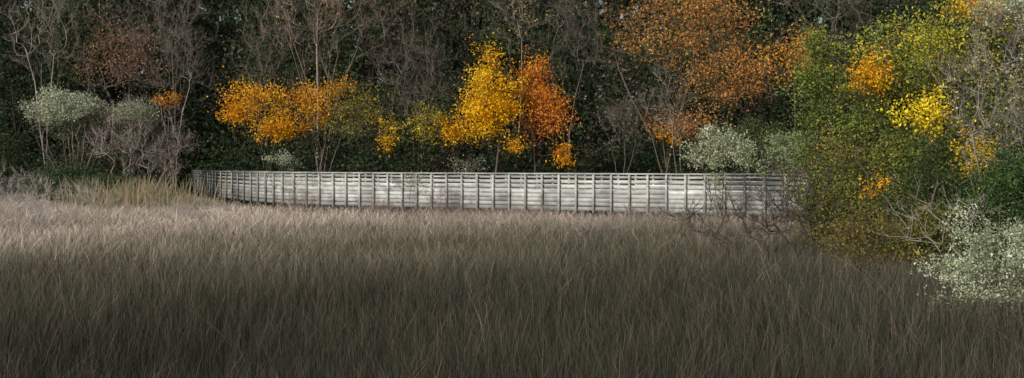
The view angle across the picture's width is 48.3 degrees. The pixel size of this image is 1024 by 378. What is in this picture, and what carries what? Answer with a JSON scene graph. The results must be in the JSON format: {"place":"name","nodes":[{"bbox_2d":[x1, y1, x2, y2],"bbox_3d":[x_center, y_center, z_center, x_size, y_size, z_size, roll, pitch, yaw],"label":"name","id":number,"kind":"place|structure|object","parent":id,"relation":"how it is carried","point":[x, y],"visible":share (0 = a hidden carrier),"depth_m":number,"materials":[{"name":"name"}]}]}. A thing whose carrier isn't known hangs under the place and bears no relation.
{"place":"outdoors","nodes":[
{"label":"outdoors","id":0,"kind":"place"},
{"bbox_2d":[1,102,1002,377],"bbox_3d":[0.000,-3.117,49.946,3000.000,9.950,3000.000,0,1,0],"label":"ground","id":1,"kind":"structure","parent":0,"point":[417,150],"depth_m":97.54,"materials":[{"name":"brown soil"}]},
{"bbox_2d":[0,104,43,195],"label":"wax myrtle shrub","id":2,"kind":"object","parent":1,"relation":"on","point":[6,143],"visible":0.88,"depth_m":59.06,"materials":[{"name":"green plant"}]},
{"bbox_2d":[0,179,53,214],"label":"dry marsh shrub","id":3,"kind":"object","parent":1,"relation":"on","point":[22,199],"visible":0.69,"depth_m":43.20,"materials":[{"name":"brown plant"}]},
{"bbox_2d":[0,160,70,209],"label":"dry marsh shrub","id":4,"kind":"object","parent":1,"relation":"on","point":[34,179],"visible":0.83,"depth_m":50.03,"materials":[{"name":"brown plant"}]},
{"bbox_2d":[0,190,92,230],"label":"dry marsh shrub","id":5,"kind":"object","parent":1,"relation":"on","point":[35,218],"visible":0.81,"depth_m":36.96,"materials":[{"name":"brown plant"}]},
{"bbox_2d":[0,0,97,177],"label":"bare tree","id":6,"kind":"object","parent":1,"relation":"on","point":[49,15],"visible":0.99,"depth_m":69.83,"materials":[{"name":"grey plant"}]},
{"bbox_2d":[1,154,110,208],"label":"wax myrtle shrub","id":7,"kind":"object","parent":1,"relation":"on","point":[71,173],"visible":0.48,"depth_m":56.98,"materials":[{"name":"green plant"}]},
{"bbox_2d":[12,83,115,177],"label":"groundsel bush","id":8,"kind":"object","parent":1,"relation":"on","point":[60,105],"visible":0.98,"depth_m":61.27,"materials":[{"name":"green plant"}]},
{"bbox_2d":[16,175,137,212],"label":"dry marsh shrub","id":9,"kind":"object","parent":1,"relation":"on","point":[67,197],"visible":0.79,"depth_m":48.84,"materials":[{"name":"brown plant"}]},
{"bbox_2d":[48,163,159,204],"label":"wax myrtle shrub","id":10,"kind":"object","parent":1,"relation":"on","point":[101,178],"visible":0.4,"depth_m":55.42,"materials":[{"name":"green plant"}]},
{"bbox_2d":[48,0,175,172],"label":"rust oak tree","id":11,"kind":"object","parent":1,"relation":"on","point":[102,43],"visible":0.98,"depth_m":71.31,"materials":[{"name":"brown plant"}]},
{"bbox_2d":[16,174,255,211],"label":"cordgrass","id":12,"kind":"object","parent":1,"relation":"on","point":[136,198],"visible":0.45,"depth_m":53.36,"materials":[{"name":"plant"}]},
{"bbox_2d":[74,91,211,198],"bbox_3d":[-19.361,-1.745,60.011,7.035,7.001,4.187,0,1,-16],"label":"groundsel bush","id":13,"kind":"object","parent":1,"relation":"on","point":[135,114],"visible":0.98,"depth_m":59.79,"materials":[{"name":"plant"}]},
{"bbox_2d":[119,193,197,218],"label":"dry marsh shrub","id":14,"kind":"object","parent":1,"relation":"on","point":[184,205],"visible":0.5,"depth_m":45.98,"materials":[{"name":"brown plant"}]},
{"bbox_2d":[146,88,185,164],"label":"orange sapling","id":15,"kind":"object","parent":1,"relation":"on","point":[170,99],"visible":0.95,"depth_m":62.89,"materials":[{"name":"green plant"}]},
{"bbox_2d":[120,0,222,188],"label":"bare tree","id":16,"kind":"object","parent":1,"relation":"on","point":[188,1],"visible":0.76,"depth_m":75.88,"materials":[{"name":"grey plant"}]},
{"bbox_2d":[132,0,217,193],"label":"bare tree","id":17,"kind":"object","parent":1,"relation":"on","point":[165,55],"visible":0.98,"depth_m":70.73,"materials":[{"name":"grey plant"}]},
{"bbox_2d":[144,203,208,222],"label":"dry marsh shrub","id":18,"kind":"object","parent":1,"relation":"on","point":[182,212],"visible":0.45,"depth_m":42.03,"materials":[{"name":"brown plant"}]},
{"bbox_2d":[229,1,303,168],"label":"bare tree","id":19,"kind":"object","parent":1,"relation":"on","point":[257,16],"visible":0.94,"depth_m":67.81,"materials":[{"name":"grey plant"}]},
{"bbox_2d":[234,0,322,143],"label":"bare tree","id":20,"kind":"object","parent":1,"relation":"on","point":[277,27],"visible":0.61,"depth_m":76.46,"materials":[{"name":"grey plant"}]},
{"bbox_2d":[253,148,309,176],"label":"sea myrtle shrub","id":21,"kind":"object","parent":1,"relation":"on","point":[283,158],"visible":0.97,"depth_m":57.09,"materials":[{"name":"green plant"}]},
{"bbox_2d":[269,186,329,217],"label":"dry marsh shrub","id":22,"kind":"object","parent":1,"relation":"on","point":[293,200],"visible":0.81,"depth_m":44.92,"materials":[{"name":"brown plant"}]},
{"bbox_2d":[204,66,407,181],"bbox_3d":[-9.905,-2.153,55.639,10.106,7.570,5.183,0,1,0],"label":"orange maple tree","id":23,"kind":"object","parent":1,"relation":"on","point":[272,127],"visible":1,"depth_m":55.38,"materials":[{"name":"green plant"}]},
{"bbox_2d":[257,0,394,176],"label":"bare tree","id":24,"kind":"object","parent":1,"relation":"on","point":[317,28],"visible":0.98,"depth_m":60.67,"materials":[{"name":"grey plant"}]},
{"bbox_2d":[352,192,408,219],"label":"dry marsh shrub","id":25,"kind":"object","parent":1,"relation":"on","point":[375,208],"visible":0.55,"depth_m":43.89,"materials":[{"name":"brown plant"}]},
{"bbox_2d":[391,170,431,214],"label":"sea myrtle shrub","id":26,"kind":"object","parent":1,"relation":"on","point":[412,182],"visible":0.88,"depth_m":44.23,"materials":[{"name":"grey plant"}]},
{"bbox_2d":[371,1,463,174],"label":"bare tree","id":27,"kind":"object","parent":1,"relation":"on","point":[409,60],"visible":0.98,"depth_m":59.32,"materials":[{"name":"grey plant"}]},
{"bbox_2d":[404,180,482,218],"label":"dry marsh shrub","id":28,"kind":"object","parent":1,"relation":"on","point":[434,203],"visible":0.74,"depth_m":42.49,"materials":[{"name":"brown plant"}]},
{"bbox_2d":[399,205,508,236],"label":"dry marsh shrub","id":29,"kind":"object","parent":1,"relation":"on","point":[462,217],"visible":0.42,"depth_m":35.99,"materials":[{"name":"brown plant"}]},
{"bbox_2d":[392,32,534,178],"bbox_3d":[-2.376,-2.753,53.966,7.434,9.303,3.738,0,1,0],"label":"yellow maple tree","id":30,"kind":"object","parent":1,"relation":"on","point":[487,99],"visible":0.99,"depth_m":53.69,"materials":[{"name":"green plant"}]},
{"bbox_2d":[443,152,487,210],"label":"sea myrtle shrub","id":31,"kind":"object","parent":1,"relation":"on","point":[466,168],"visible":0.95,"depth_m":49.96,"materials":[{"name":"green plant"}]},
{"bbox_2d":[0,0,1023,208],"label":"woodland trees","id":32,"kind":"object","parent":1,"relation":"on","point":[226,148],"visible":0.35,"depth_m":73.64,"materials":[{"name":"green plant"}]},
{"bbox_2d":[481,199,558,221],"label":"dry marsh shrub","id":33,"kind":"object","parent":1,"relation":"on","point":[533,211],"visible":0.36,"depth_m":41.47,"materials":[{"name":"brown plant"}]},
{"bbox_2d":[488,0,554,174],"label":"bare tree","id":34,"kind":"object","parent":1,"relation":"on","point":[519,32],"visible":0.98,"depth_m":60.83,"materials":[{"name":"brown plant"}]},
{"bbox_2d":[502,43,591,183],"bbox_3d":[1.560,-2.610,54.646,3.974,8.945,3.628,1,2,41],"label":"red maple tree","id":35,"kind":"object","parent":1,"relation":"on","point":[546,102],"visible":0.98,"depth_m":54.36,"materials":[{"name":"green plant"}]},
{"bbox_2d":[192,170,927,225],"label":"boardwalk","id":36,"kind":"structure","parent":1,"relation":"on","point":[500,193],"depth_m":44.77,"materials":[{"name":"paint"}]},
{"bbox_2d":[530,0,621,171],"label":"bare tree","id":37,"kind":"object","parent":1,"relation":"on","point":[576,31],"visible":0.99,"depth_m":60.53,"materials":[{"name":"grey plant"}]},
{"bbox_2d":[540,210,635,245],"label":"dry marsh shrub","id":38,"kind":"object","parent":1,"relation":"on","point":[596,224],"visible":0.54,"depth_m":33.00,"materials":[{"name":"brown plant"}]},
{"bbox_2d":[588,81,653,184],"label":"bare tree","id":39,"kind":"object","parent":1,"relation":"on","point":[617,117],"visible":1,"depth_m":52.52,"materials":[{"name":"grey plant"}]},
{"bbox_2d":[594,195,686,230],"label":"dry marsh shrub","id":40,"kind":"object","parent":1,"relation":"on","point":[657,216],"visible":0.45,"depth_m":37.95,"materials":[{"name":"brown plant"}]},
{"bbox_2d":[630,64,701,184],"bbox_3d":[6.835,-1.808,50.128,2.710,7.731,2.555,1,1,33],"label":"bare tree","id":41,"kind":"object","parent":1,"relation":"on","point":[673,112],"visible":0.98,"depth_m":49.87,"materials":[{"name":"grey plant"}]},
{"bbox_2d":[586,0,791,189],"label":"rust oak tree","id":42,"kind":"object","parent":1,"relation":"on","point":[713,14],"visible":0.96,"depth_m":57.03,"materials":[{"name":"orange plant"}]},
{"bbox_2d":[670,119,756,225],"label":"sea myrtle shrub","id":43,"kind":"object","parent":1,"relation":"on","point":[728,142],"visible":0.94,"depth_m":38.05,"materials":[{"name":"green plant"}]},
{"bbox_2d":[699,107,791,214],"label":"sea myrtle shrub","id":44,"kind":"object","parent":1,"relation":"on","point":[752,131],"visible":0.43,"depth_m":45.36,"materials":[{"name":"green plant"}]},
{"bbox_2d":[657,146,852,258],"bbox_3d":[5.760,0.703,27.089,4.963,3.496,2.778,-1,1,-23],"label":"bare arching shrub","id":45,"kind":"object","parent":1,"relation":"on","point":[799,214],"visible":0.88,"depth_m":26.91,"materials":[{"name":"grey plant"}]},
{"bbox_2d":[731,124,837,234],"bbox_3d":[8.671,0.078,35.936,3.531,4.349,2.480,0,1,0],"label":"sea myrtle shrub","id":46,"kind":"object","parent":1,"relation":"on","point":[781,150],"visible":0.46,"depth_m":35.90,"materials":[{"name":"green plant"}]},
{"bbox_2d":[746,15,838,185],"bbox_3d":[12.281,-2.755,49.836,4.089,9.636,3.547,0,1,0],"label":"orange sweetgum tree","id":47,"kind":"object","parent":1,"relation":"on","point":[788,55],"visible":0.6,"depth_m":49.79,"materials":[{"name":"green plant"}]},
{"bbox_2d":[766,0,866,140],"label":"bare tree","id":48,"kind":"object","parent":1,"relation":"on","point":[842,3],"visible":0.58,"depth_m":61.70,"materials":[{"name":"brown plant"}]},
{"bbox_2d":[764,9,884,244],"bbox_3d":[8.189,-1.101,29.839,3.295,7.173,3.090,0,1,0],"label":"willow tree","id":49,"kind":"object","parent":1,"relation":"on","point":[812,80],"visible":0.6,"depth_m":29.76,"materials":[{"name":"green plant"}]},
{"bbox_2d":[772,141,907,261],"bbox_3d":[7.962,0.595,27.018,2.679,3.688,2.953,-1,2,-40],"label":"wax myrtle shrub","id":50,"kind":"object","parent":1,"relation":"on","point":[834,197],"visible":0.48,"depth_m":26.84,"materials":[{"name":"green plant"}]},
{"bbox_2d":[800,114,899,255],"bbox_3d":[7.584,0.463,25.438,2.102,4.217,1.593,1,1,37],"label":"orange sapling","id":51,"kind":"object","parent":1,"relation":"on","point":[842,155],"visible":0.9,"depth_m":25.36,"materials":[{"name":"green plant"}]},
{"bbox_2d":[762,186,938,276],"bbox_3d":[6.951,1.231,23.096,3.862,2.582,2.392,0,1,0],"label":"autumn brown shrub","id":52,"kind":"object","parent":1,"relation":"on","point":[855,230],"visible":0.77,"depth_m":22.86,"materials":[{"name":"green plant"}]},
{"bbox_2d":[776,10,1023,239],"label":"oak thicket tree","id":53,"kind":"object","parent":1,"relation":"on","point":[872,123],"visible":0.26,"depth_m":28.89,"materials":[{"name":"green plant"}]},
{"bbox_2d":[801,63,1023,255],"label":"scrub oak tree","id":54,"kind":"object","parent":1,"relation":"on","point":[899,160],"visible":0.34,"depth_m":26.12,"materials":[{"name":"green plant"}]},
{"bbox_2d":[817,0,1023,195],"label":"yellow green tree","id":55,"kind":"object","parent":1,"relation":"on","point":[917,82],"visible":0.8,"depth_m":28.02,"materials":[{"name":"green plant"}]},
{"bbox_2d":[855,125,998,260],"bbox_3d":[8.889,0.577,24.020,2.725,3.848,2.558,-1,1,-30],"label":"wax myrtle shrub","id":56,"kind":"object","parent":1,"relation":"on","point":[951,185],"visible":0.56,"depth_m":23.92,"materials":[{"name":"green plant"}]},
{"bbox_2d":[861,189,1011,287],"bbox_3d":[8.513,1.274,22.575,3.343,2.517,2.530,1,1,29],"label":"wax myrtle shrub","id":57,"kind":"object","parent":1,"relation":"on","point":[930,221],"visible":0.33,"depth_m":22.40,"materials":[{"name":"green plant"}]},
{"bbox_2d":[866,80,1007,251],"bbox_3d":[9.290,0.097,24.876,3.055,4.970,1.556,0,1,18],"label":"yellow maple tree","id":58,"kind":"object","parent":1,"relation":"on","point":[937,112],"visible":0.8,"depth_m":24.71,"materials":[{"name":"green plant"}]},
{"bbox_2d":[873,174,1005,272],"bbox_3d":[7.935,1.129,21.113,2.486,2.864,1.426,0,1,13],"label":"dead branches shrub","id":59,"kind":"object","parent":1,"relation":"on","point":[931,211],"visible":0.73,"depth_m":21.04,"materials":[{"name":"wood"}]},
{"bbox_2d":[911,200,1023,333],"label":"groundsel bush","id":60,"kind":"object","parent":1,"relation":"on","point":[1014,256],"visible":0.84,"depth_m":16.89,"materials":[{"name":"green plant"}]},
{"bbox_2d":[918,0,1023,256],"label":"bare tree","id":61,"kind":"object","parent":1,"relation":"on","point":[972,134],"visible":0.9,"depth_m":22.88,"materials":[{"name":"plant"}]},
{"bbox_2d":[919,147,1023,286],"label":"wax myrtle shrub","id":62,"kind":"object","parent":1,"relation":"on","point":[960,248],"visible":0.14,"depth_m":21.76,"materials":[{"name":"green plant"}]},
{"bbox_2d":[921,138,1023,282],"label":"wax myrtle shrub","id":63,"kind":"object","parent":1,"relation":"on","point":[1010,180],"visible":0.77,"depth_m":21.24,"materials":[{"name":"green plant"}]},
{"bbox_2d":[965,0,1023,35],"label":"groundsel bush","id":64,"kind":"object","parent":1,"relation":"on","point":[1017,4],"visible":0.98,"depth_m":22.55,"materials":[{"name":"grey plant"}]},
{"bbox_2d":[0,192,1023,377],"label":"marsh grass","id":65,"kind":"structure","parent":0,"point":[231,291],"depth_m":16.81,"materials":[{"name":"brown plant"}]},
{"bbox_2d":[21,1,1020,101],"label":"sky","id":66,"kind":"structure","parent":0,"point":[621,17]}
]}

